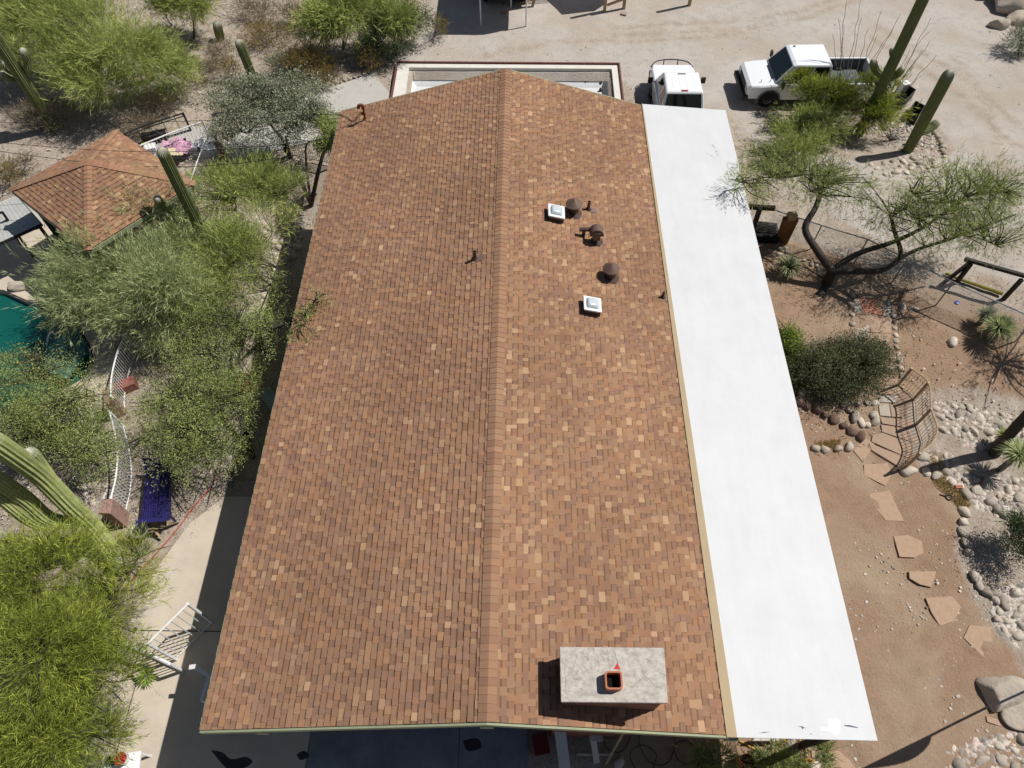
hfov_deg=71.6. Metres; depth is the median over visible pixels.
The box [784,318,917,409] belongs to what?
round bush
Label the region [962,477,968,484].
rock
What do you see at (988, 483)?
rock
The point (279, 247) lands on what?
rock
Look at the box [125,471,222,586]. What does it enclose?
garden hose
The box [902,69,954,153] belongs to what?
saguaro
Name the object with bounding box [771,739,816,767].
oleander
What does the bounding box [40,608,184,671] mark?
white railing
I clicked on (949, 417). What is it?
rock
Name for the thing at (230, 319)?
mesquite tree
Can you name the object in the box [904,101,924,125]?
wire box
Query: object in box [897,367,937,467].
lattice arch
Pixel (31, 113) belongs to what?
desert bush
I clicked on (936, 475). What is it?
rock
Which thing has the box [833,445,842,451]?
rock
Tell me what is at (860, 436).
rock
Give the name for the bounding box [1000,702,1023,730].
boulder
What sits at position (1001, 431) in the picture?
yucca
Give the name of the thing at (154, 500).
slatted lounger
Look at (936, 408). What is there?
rock
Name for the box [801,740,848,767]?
oleander
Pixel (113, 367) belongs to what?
picket fence
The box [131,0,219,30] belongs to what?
palo verde tree
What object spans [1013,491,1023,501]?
rock
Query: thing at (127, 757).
bucket
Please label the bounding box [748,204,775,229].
rail
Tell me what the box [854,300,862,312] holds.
flagstone
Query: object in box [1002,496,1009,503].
rock
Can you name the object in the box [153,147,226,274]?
saguaro
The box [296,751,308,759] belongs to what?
patio stain
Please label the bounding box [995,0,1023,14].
boulder
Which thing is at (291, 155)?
picket fence
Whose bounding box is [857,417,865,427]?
rock
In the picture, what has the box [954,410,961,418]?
rock
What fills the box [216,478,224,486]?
rock
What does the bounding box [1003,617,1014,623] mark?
rock
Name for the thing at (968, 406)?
rock
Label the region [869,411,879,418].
rock
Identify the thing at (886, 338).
flagstone
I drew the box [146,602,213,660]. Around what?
white gate
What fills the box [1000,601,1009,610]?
rock
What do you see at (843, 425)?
rock
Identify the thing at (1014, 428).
cactus
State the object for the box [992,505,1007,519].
rock
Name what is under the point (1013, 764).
rock
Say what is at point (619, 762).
rock
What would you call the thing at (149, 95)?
desert bush
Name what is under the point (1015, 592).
rock
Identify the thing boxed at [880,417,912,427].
stone step
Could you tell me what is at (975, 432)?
rock
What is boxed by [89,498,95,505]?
rock
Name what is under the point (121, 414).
brick pillar
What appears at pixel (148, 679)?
yucca
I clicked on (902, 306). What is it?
rock
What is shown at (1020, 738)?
rock
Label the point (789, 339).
shrub
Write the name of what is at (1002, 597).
rock
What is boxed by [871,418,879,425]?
rock
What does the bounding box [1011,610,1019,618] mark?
rock
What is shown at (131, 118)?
desert bush
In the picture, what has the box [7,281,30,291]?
boulder
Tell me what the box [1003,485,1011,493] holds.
rock
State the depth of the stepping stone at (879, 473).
20.93 m
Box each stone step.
[869,443,906,466]
[871,433,914,457]
[878,396,897,402]
[878,403,890,416]
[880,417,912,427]
[881,425,917,443]
[882,385,904,394]
[886,379,904,384]
[890,404,901,417]
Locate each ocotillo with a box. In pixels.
[833,1,899,115]
[871,18,934,122]
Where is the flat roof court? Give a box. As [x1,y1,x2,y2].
[390,61,623,99]
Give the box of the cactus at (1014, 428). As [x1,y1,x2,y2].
[988,410,1023,457]
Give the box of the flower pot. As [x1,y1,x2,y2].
[133,662,150,676]
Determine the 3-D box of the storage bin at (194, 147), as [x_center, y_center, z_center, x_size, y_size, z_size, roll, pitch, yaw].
[-12.849,-9.442,28.584,0.410,0.340,0.360,-14,58,-9]
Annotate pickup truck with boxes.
[648,59,705,108]
[734,44,877,106]
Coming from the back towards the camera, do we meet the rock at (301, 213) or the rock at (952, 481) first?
the rock at (301, 213)
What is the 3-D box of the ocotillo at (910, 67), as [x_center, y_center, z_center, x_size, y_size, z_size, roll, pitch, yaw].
[15.618,-12.243,28.107,1.079,4.171,0.956,12,58,8]
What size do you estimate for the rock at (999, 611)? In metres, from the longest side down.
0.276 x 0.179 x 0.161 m
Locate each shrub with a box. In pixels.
[128,522,148,538]
[205,447,248,489]
[341,0,449,65]
[775,315,810,387]
[822,154,851,175]
[882,124,905,141]
[986,491,1023,570]
[998,19,1023,58]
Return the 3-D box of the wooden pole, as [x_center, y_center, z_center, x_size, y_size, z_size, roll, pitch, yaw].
[-9.700,3.965,19.841,0.662,0.248,0.050,-26,61,-16]
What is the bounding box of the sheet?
[194,137,209,147]
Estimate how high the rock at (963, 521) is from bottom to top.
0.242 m
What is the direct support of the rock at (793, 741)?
on the ground at (980, 108)
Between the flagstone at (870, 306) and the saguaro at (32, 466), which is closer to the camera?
the saguaro at (32, 466)
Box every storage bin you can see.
[141,128,167,143]
[143,142,156,153]
[189,143,197,154]
[201,141,219,157]
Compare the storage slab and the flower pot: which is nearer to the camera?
the flower pot
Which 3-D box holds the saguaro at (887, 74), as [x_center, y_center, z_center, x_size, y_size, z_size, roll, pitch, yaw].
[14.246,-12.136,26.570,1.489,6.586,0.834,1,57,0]
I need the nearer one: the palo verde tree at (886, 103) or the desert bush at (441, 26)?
the palo verde tree at (886, 103)
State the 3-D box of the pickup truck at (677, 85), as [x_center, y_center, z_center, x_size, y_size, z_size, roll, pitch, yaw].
[6.811,-11.456,28.979,2.380,1.870,5.924,1,57,0]
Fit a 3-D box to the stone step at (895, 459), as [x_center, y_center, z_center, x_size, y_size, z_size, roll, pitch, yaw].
[11.179,2.172,21.226,1.146,0.191,0.366,23,60,14]
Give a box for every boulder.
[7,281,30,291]
[975,675,1023,712]
[987,18,1010,29]
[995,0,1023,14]
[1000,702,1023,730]
[1006,10,1023,24]
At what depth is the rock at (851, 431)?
21.44 m
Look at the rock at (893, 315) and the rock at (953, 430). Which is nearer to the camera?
the rock at (953, 430)
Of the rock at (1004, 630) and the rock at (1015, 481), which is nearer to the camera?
the rock at (1004, 630)
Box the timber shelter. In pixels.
[603,0,691,11]
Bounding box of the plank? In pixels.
[554,732,569,767]
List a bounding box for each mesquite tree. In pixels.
[0,334,140,497]
[76,341,273,498]
[137,238,334,405]
[712,126,1023,297]
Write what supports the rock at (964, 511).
on the ground at (980, 108)
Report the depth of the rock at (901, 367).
22.24 m
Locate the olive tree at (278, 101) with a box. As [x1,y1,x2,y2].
[165,59,341,157]
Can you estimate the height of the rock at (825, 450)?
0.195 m
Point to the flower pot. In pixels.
(142, 670)
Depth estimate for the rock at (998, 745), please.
16.97 m
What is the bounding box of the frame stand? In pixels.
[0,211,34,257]
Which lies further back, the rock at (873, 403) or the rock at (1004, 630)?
the rock at (873, 403)
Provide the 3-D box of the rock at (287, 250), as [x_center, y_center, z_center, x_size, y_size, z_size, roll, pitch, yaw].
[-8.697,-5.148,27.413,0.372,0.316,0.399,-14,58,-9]
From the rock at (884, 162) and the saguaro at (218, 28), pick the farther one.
the saguaro at (218, 28)
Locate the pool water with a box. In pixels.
[0,294,89,416]
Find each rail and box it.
[46,331,56,346]
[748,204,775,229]
[939,257,1023,300]
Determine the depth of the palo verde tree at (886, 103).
27.75 m
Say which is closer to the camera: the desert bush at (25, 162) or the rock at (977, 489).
the rock at (977, 489)
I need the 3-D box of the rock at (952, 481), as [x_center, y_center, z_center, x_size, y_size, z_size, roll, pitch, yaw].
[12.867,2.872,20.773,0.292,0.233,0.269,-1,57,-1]
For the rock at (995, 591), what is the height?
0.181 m
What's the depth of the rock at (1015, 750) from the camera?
16.92 m
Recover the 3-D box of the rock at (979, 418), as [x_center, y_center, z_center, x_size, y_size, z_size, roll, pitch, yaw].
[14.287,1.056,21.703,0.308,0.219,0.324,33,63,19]
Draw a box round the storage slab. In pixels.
[154,126,211,158]
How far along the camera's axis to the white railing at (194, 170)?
27.49 m
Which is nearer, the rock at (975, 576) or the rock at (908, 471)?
the rock at (975, 576)
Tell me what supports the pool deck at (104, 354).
on the ground at (980, 108)
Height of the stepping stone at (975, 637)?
0.050 m
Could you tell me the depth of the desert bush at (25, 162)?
27.65 m
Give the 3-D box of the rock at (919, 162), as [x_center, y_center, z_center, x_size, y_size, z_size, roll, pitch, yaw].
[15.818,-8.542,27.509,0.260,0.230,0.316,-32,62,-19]
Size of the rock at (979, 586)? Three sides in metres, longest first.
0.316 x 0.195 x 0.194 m
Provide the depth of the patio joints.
18.44 m
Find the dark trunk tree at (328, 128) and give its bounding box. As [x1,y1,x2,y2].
[301,104,346,206]
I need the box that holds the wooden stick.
[605,734,623,764]
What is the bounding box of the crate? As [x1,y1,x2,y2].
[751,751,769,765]
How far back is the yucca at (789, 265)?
23.82 m
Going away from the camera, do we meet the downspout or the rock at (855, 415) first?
the downspout
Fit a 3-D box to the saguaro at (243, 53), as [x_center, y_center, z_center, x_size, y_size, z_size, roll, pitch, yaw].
[-10.742,-12.744,29.247,0.437,3.034,0.389,1,57,0]
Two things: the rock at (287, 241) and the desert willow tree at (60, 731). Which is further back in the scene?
the rock at (287, 241)
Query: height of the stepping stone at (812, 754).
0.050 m
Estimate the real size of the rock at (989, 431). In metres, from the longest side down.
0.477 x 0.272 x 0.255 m
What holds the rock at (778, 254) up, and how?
on the ground at (980, 108)
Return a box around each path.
[223,92,332,161]
[321,73,390,112]
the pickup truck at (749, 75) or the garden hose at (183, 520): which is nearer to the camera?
the garden hose at (183, 520)
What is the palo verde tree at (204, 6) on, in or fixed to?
on the ground at (980, 108)
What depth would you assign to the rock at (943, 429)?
21.48 m
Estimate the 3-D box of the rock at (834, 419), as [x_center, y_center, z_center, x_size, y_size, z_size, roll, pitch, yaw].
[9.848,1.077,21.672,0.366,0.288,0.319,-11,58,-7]
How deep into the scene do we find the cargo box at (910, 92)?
30.35 m
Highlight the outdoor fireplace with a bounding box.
[777,211,798,243]
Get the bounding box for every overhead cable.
[0,114,331,122]
[0,137,334,151]
[0,149,331,166]
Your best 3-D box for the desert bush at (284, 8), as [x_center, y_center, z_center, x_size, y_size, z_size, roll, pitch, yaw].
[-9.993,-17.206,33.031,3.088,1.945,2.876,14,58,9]
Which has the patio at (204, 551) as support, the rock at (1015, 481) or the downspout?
the downspout
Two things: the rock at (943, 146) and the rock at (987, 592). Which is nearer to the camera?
the rock at (987, 592)
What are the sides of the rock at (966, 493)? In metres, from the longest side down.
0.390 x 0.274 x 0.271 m
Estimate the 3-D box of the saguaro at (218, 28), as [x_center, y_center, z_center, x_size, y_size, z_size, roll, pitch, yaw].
[-13.539,-16.281,32.805,0.462,0.942,0.437,1,57,0]
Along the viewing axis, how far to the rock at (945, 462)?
21.03 m
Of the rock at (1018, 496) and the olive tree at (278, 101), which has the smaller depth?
the rock at (1018, 496)
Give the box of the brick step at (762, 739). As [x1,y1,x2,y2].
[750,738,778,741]
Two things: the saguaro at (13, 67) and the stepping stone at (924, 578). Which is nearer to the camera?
the stepping stone at (924, 578)
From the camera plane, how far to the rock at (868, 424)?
21.55 m
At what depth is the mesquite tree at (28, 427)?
20.01 m
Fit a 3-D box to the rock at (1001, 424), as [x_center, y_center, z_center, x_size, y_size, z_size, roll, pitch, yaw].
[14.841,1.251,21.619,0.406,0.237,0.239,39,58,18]
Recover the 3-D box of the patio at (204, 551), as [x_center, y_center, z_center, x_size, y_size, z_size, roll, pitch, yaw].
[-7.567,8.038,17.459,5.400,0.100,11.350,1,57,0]
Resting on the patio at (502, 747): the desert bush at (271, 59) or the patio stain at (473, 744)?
the patio stain at (473, 744)
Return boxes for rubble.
[82,50,1023,767]
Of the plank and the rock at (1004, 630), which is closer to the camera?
the plank
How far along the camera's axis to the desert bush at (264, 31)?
32.32 m
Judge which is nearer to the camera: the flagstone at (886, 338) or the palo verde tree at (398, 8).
the flagstone at (886, 338)
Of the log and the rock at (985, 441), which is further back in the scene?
the log
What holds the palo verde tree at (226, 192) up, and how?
on the ground at (980, 108)
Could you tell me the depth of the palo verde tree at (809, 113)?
27.36 m
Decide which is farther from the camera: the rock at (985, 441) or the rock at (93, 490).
the rock at (985, 441)
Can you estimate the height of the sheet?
0.348 m
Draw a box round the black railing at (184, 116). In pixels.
[123,112,191,146]
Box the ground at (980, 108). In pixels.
[0,0,1023,767]
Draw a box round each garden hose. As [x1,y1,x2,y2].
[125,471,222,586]
[740,739,815,762]
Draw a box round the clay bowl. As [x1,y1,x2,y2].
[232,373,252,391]
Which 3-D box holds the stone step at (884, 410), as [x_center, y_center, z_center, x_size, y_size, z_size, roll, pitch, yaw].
[11.418,0.822,21.809,0.322,0.204,0.417,3,57,2]
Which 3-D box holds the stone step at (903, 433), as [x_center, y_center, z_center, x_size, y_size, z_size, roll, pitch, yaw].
[11.713,1.545,21.522,1.066,0.213,0.426,9,57,6]
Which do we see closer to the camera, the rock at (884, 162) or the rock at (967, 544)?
the rock at (967, 544)
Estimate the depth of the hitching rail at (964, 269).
23.09 m
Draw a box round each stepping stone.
[811,748,823,760]
[826,750,854,767]
[853,438,873,461]
[864,463,890,485]
[869,491,903,520]
[893,535,922,557]
[908,571,935,587]
[925,596,960,625]
[964,625,991,656]
[986,716,1000,725]
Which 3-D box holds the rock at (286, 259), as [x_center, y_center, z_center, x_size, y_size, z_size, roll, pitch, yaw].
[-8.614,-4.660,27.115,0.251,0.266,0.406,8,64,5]
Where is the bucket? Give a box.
[114,752,130,764]
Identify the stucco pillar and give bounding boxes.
[99,498,129,527]
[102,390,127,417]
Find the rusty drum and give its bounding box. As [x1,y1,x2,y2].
[735,753,756,767]
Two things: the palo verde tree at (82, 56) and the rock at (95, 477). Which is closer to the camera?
the rock at (95, 477)
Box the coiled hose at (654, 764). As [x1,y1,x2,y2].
[603,732,693,767]
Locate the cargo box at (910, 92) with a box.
[895,85,915,108]
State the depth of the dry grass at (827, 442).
21.35 m
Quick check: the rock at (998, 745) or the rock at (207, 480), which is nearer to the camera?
the rock at (998, 745)
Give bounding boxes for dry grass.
[816,439,840,448]
[927,451,971,507]
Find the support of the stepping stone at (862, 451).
on the ground at (980, 108)
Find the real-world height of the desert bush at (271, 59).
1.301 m
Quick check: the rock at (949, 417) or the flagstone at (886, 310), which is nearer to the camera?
the rock at (949, 417)
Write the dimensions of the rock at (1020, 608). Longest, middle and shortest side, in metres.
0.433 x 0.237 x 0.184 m
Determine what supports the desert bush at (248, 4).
on the ground at (980, 108)
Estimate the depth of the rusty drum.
16.73 m
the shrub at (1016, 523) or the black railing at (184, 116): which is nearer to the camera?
the shrub at (1016, 523)
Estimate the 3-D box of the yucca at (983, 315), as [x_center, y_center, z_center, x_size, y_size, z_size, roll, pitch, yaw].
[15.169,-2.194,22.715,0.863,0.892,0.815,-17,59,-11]
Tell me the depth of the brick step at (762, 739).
16.79 m
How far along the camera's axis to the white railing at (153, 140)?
28.02 m
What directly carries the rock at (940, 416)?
on the ground at (980, 108)
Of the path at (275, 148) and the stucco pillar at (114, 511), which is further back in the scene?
the path at (275, 148)
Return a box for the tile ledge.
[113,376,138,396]
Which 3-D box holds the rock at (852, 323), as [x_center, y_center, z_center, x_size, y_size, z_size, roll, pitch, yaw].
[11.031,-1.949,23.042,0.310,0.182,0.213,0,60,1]
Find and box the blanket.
[156,137,192,154]
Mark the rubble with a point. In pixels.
(974, 748)
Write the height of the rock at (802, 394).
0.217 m
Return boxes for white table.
[101,751,151,767]
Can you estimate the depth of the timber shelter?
34.15 m
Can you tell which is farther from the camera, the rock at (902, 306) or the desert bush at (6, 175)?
the desert bush at (6, 175)
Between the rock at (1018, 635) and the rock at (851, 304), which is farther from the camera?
the rock at (851, 304)
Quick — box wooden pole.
[152,521,177,530]
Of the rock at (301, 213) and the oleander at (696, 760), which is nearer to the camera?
the oleander at (696, 760)
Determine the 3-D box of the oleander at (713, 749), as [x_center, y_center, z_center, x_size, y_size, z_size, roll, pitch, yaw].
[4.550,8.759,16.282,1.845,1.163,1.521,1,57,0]
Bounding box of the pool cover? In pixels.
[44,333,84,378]
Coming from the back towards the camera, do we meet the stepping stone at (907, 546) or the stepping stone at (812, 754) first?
the stepping stone at (907, 546)
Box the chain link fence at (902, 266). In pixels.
[770,209,1023,341]
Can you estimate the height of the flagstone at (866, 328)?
0.091 m
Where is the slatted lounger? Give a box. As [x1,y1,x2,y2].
[136,458,178,526]
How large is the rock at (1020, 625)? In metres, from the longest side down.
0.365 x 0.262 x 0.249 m
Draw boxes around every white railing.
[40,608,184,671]
[140,121,211,155]
[192,125,214,203]
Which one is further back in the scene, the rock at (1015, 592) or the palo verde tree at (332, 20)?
the palo verde tree at (332, 20)
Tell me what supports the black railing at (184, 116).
on the ground at (980, 108)
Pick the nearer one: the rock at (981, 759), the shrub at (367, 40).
the rock at (981, 759)
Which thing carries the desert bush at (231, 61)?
on the ground at (980, 108)
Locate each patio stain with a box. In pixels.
[211,750,251,767]
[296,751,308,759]
[463,738,481,750]
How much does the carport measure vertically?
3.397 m
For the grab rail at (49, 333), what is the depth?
22.90 m
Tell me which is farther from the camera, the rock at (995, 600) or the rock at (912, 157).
the rock at (912, 157)
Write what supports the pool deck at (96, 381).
on the ground at (980, 108)
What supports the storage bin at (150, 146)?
on the ground at (980, 108)
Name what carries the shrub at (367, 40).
on the ground at (980, 108)
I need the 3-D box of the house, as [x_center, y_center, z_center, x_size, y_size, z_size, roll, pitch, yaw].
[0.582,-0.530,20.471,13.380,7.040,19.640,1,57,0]
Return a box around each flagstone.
[853,289,879,297]
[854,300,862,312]
[858,315,870,331]
[860,299,881,315]
[870,316,890,332]
[870,333,890,342]
[883,300,890,316]
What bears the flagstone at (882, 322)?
on the ground at (980, 108)
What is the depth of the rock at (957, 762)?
16.73 m
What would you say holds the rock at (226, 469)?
on the ground at (980, 108)
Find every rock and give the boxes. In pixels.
[86,487,97,493]
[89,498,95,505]
[93,473,101,480]
[101,481,109,488]
[193,467,207,476]
[204,475,211,482]
[211,461,220,470]
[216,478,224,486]
[223,465,232,473]
[243,294,252,304]
[275,244,281,250]
[280,239,289,244]
[282,246,291,253]
[282,257,289,265]
[293,243,301,250]
[294,220,303,228]
[295,210,304,215]
[613,756,624,767]
[776,252,783,256]
[784,739,795,747]
[795,395,804,406]
[798,387,805,396]
[804,400,809,409]
[810,445,820,451]
[811,761,820,767]
[812,404,821,413]
[821,411,828,417]
[821,445,829,453]
[829,414,839,424]
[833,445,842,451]
[839,423,847,428]
[845,407,852,412]
[845,425,859,436]
[845,441,853,451]
[848,302,854,307]
[848,321,855,326]
[851,410,859,423]
[855,430,865,441]
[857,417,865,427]
[865,422,870,427]
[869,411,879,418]
[871,400,878,405]
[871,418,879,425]
[881,160,887,165]
[889,312,896,318]
[891,169,900,173]
[897,364,903,371]
[898,302,906,309]
[899,159,907,163]
[899,466,917,476]
[909,155,916,160]
[916,160,924,164]
[916,452,929,460]
[922,467,930,476]
[931,471,942,479]
[932,406,939,411]
[935,413,944,420]
[938,426,946,433]
[939,144,947,149]
[941,458,948,467]
[941,467,950,476]
[945,414,953,420]
[947,336,957,346]
[947,478,956,485]
[949,458,961,467]
[950,403,957,409]
[950,426,957,436]
[952,757,966,767]
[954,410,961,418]
[956,526,968,537]
[957,506,970,517]
[958,403,963,409]
[959,517,968,525]
[960,488,972,499]
[961,425,967,432]
[961,537,972,548]
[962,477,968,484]
[963,549,973,556]
[965,403,972,412]
[969,426,978,436]
[969,570,981,581]
[971,466,983,477]
[971,485,983,494]
[975,414,984,422]
[975,581,983,590]
[975,755,989,765]
[981,477,994,489]
[981,588,992,596]
[982,438,988,444]
[983,427,994,435]
[984,497,996,506]
[990,588,999,595]
[990,596,999,604]
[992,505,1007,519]
[993,615,1003,622]
[994,421,1004,428]
[994,740,1004,750]
[995,607,1003,615]
[995,754,1006,766]
[998,594,1008,602]
[999,412,1006,417]
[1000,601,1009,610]
[1000,626,1007,634]
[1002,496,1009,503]
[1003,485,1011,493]
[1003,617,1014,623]
[1008,746,1019,753]
[1009,587,1021,597]
[1010,761,1020,767]
[1011,477,1019,484]
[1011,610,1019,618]
[1012,631,1023,640]
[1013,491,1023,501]
[1015,621,1023,630]
[1016,733,1023,745]
[1017,604,1023,612]
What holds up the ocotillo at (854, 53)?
on the ground at (980, 108)
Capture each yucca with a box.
[134,665,158,686]
[772,253,804,276]
[975,303,1001,325]
[980,310,1019,344]
[992,426,1006,444]
[996,435,1023,471]
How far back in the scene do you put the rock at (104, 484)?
20.66 m
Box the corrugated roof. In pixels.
[0,196,62,254]
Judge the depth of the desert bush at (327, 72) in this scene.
30.57 m
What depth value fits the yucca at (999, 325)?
22.18 m
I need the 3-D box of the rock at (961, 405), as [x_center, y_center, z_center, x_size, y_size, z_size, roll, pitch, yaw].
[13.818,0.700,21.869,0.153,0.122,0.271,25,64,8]
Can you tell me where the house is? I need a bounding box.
[199,68,877,748]
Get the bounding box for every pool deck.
[0,219,115,390]
[0,366,102,440]
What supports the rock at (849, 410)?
on the ground at (980, 108)
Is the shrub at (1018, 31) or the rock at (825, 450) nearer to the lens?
the rock at (825, 450)
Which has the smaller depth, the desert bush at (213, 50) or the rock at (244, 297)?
the rock at (244, 297)
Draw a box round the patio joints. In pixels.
[116,630,220,752]
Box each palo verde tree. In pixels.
[0,0,199,113]
[0,156,226,364]
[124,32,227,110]
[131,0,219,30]
[148,142,315,331]
[157,0,230,38]
[279,0,412,55]
[370,0,426,54]
[754,99,868,170]
[775,66,862,118]
[827,65,922,138]
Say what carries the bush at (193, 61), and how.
on the ground at (980, 108)
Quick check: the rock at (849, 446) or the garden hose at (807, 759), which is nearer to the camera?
the garden hose at (807, 759)
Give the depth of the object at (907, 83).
30.43 m
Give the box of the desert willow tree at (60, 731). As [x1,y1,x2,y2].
[0,489,181,767]
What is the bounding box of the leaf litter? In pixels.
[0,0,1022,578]
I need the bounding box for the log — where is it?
[945,272,1003,295]
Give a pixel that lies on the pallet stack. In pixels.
(765, 232)
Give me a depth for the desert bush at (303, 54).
30.89 m
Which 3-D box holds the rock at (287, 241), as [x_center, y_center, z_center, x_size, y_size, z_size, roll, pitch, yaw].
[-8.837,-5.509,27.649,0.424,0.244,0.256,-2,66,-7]
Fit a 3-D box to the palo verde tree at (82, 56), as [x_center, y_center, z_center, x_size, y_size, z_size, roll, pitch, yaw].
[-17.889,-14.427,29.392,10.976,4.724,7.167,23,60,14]
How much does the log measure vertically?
0.132 m
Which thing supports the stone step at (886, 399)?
on the ground at (980, 108)
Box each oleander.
[668,738,749,767]
[675,733,725,767]
[740,738,804,767]
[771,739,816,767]
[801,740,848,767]
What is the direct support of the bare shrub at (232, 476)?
on the ground at (980, 108)
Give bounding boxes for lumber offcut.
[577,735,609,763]
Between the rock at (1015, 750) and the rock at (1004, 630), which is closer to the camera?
the rock at (1015, 750)
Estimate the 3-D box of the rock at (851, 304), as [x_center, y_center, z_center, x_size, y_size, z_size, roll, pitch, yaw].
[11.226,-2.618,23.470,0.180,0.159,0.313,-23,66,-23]
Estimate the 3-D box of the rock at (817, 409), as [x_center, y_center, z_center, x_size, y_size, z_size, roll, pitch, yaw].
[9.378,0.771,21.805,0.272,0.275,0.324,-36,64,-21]
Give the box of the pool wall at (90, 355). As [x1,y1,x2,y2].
[0,291,92,374]
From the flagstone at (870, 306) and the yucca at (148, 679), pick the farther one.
the flagstone at (870, 306)
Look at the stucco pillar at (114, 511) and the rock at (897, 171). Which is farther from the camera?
the rock at (897, 171)
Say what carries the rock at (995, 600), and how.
on the ground at (980, 108)
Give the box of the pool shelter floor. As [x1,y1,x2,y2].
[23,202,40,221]
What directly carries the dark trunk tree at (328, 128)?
on the ground at (980, 108)
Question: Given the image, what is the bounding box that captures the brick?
[954,485,962,488]
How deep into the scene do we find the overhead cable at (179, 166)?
23.50 m
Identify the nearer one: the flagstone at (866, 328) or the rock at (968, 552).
the rock at (968, 552)
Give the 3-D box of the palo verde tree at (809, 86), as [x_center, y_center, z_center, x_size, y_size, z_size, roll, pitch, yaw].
[12.437,-11.430,28.737,3.860,2.504,2.503,23,60,14]
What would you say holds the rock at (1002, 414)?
on the ground at (980, 108)
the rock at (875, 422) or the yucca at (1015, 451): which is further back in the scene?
the rock at (875, 422)
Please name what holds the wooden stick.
on the ground at (980, 108)
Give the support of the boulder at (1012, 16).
on the ground at (980, 108)
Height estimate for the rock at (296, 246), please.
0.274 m
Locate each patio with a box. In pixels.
[79,496,310,767]
[306,723,459,767]
[459,722,527,767]
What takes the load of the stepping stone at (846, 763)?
on the ground at (980, 108)
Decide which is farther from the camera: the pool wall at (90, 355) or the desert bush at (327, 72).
the desert bush at (327, 72)
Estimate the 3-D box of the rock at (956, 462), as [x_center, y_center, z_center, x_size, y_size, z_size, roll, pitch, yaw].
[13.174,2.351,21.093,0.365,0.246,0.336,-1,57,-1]
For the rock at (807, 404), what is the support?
on the ground at (980, 108)
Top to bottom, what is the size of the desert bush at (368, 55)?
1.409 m
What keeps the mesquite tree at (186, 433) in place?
on the ground at (980, 108)
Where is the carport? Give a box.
[479,0,527,25]
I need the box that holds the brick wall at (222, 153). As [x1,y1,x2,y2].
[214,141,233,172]
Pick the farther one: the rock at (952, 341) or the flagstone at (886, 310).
the flagstone at (886, 310)
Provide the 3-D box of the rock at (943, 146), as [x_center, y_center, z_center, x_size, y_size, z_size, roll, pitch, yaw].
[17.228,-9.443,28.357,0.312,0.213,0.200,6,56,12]
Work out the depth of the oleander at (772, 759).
16.18 m
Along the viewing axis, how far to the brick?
20.64 m
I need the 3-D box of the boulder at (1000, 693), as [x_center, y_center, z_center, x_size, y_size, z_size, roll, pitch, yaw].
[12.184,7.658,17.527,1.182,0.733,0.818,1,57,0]
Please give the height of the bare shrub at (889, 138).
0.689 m
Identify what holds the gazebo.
on the ground at (980, 108)
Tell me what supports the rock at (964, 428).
on the ground at (980, 108)
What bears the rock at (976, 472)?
on the ground at (980, 108)
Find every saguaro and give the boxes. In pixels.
[0,33,59,131]
[0,432,130,573]
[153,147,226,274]
[213,21,224,40]
[235,39,264,102]
[854,0,928,136]
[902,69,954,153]
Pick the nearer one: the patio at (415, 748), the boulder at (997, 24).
the patio at (415, 748)
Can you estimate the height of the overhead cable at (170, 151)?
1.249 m
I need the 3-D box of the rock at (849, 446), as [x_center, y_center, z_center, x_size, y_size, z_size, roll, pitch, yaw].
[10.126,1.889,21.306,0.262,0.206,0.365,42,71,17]
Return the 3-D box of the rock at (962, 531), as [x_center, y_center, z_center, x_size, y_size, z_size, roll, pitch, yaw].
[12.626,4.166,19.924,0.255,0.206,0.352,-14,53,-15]
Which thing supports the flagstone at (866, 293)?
on the ground at (980, 108)
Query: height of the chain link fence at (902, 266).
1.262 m
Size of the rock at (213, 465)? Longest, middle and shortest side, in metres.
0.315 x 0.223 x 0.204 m
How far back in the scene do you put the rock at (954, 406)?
21.81 m
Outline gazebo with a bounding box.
[9,129,215,284]
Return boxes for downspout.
[189,664,210,702]
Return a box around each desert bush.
[0,83,88,143]
[0,149,30,188]
[1,150,40,172]
[107,108,172,143]
[114,82,193,118]
[188,57,223,82]
[189,30,237,66]
[207,46,244,81]
[222,0,286,23]
[229,2,298,58]
[252,40,296,75]
[255,30,345,84]
[261,0,310,33]
[302,58,344,88]
[344,41,387,71]
[422,12,453,40]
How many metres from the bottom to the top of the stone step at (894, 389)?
0.184 m
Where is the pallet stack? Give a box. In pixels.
[755,221,779,242]
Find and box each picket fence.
[108,410,131,511]
[110,312,150,412]
[285,135,330,162]

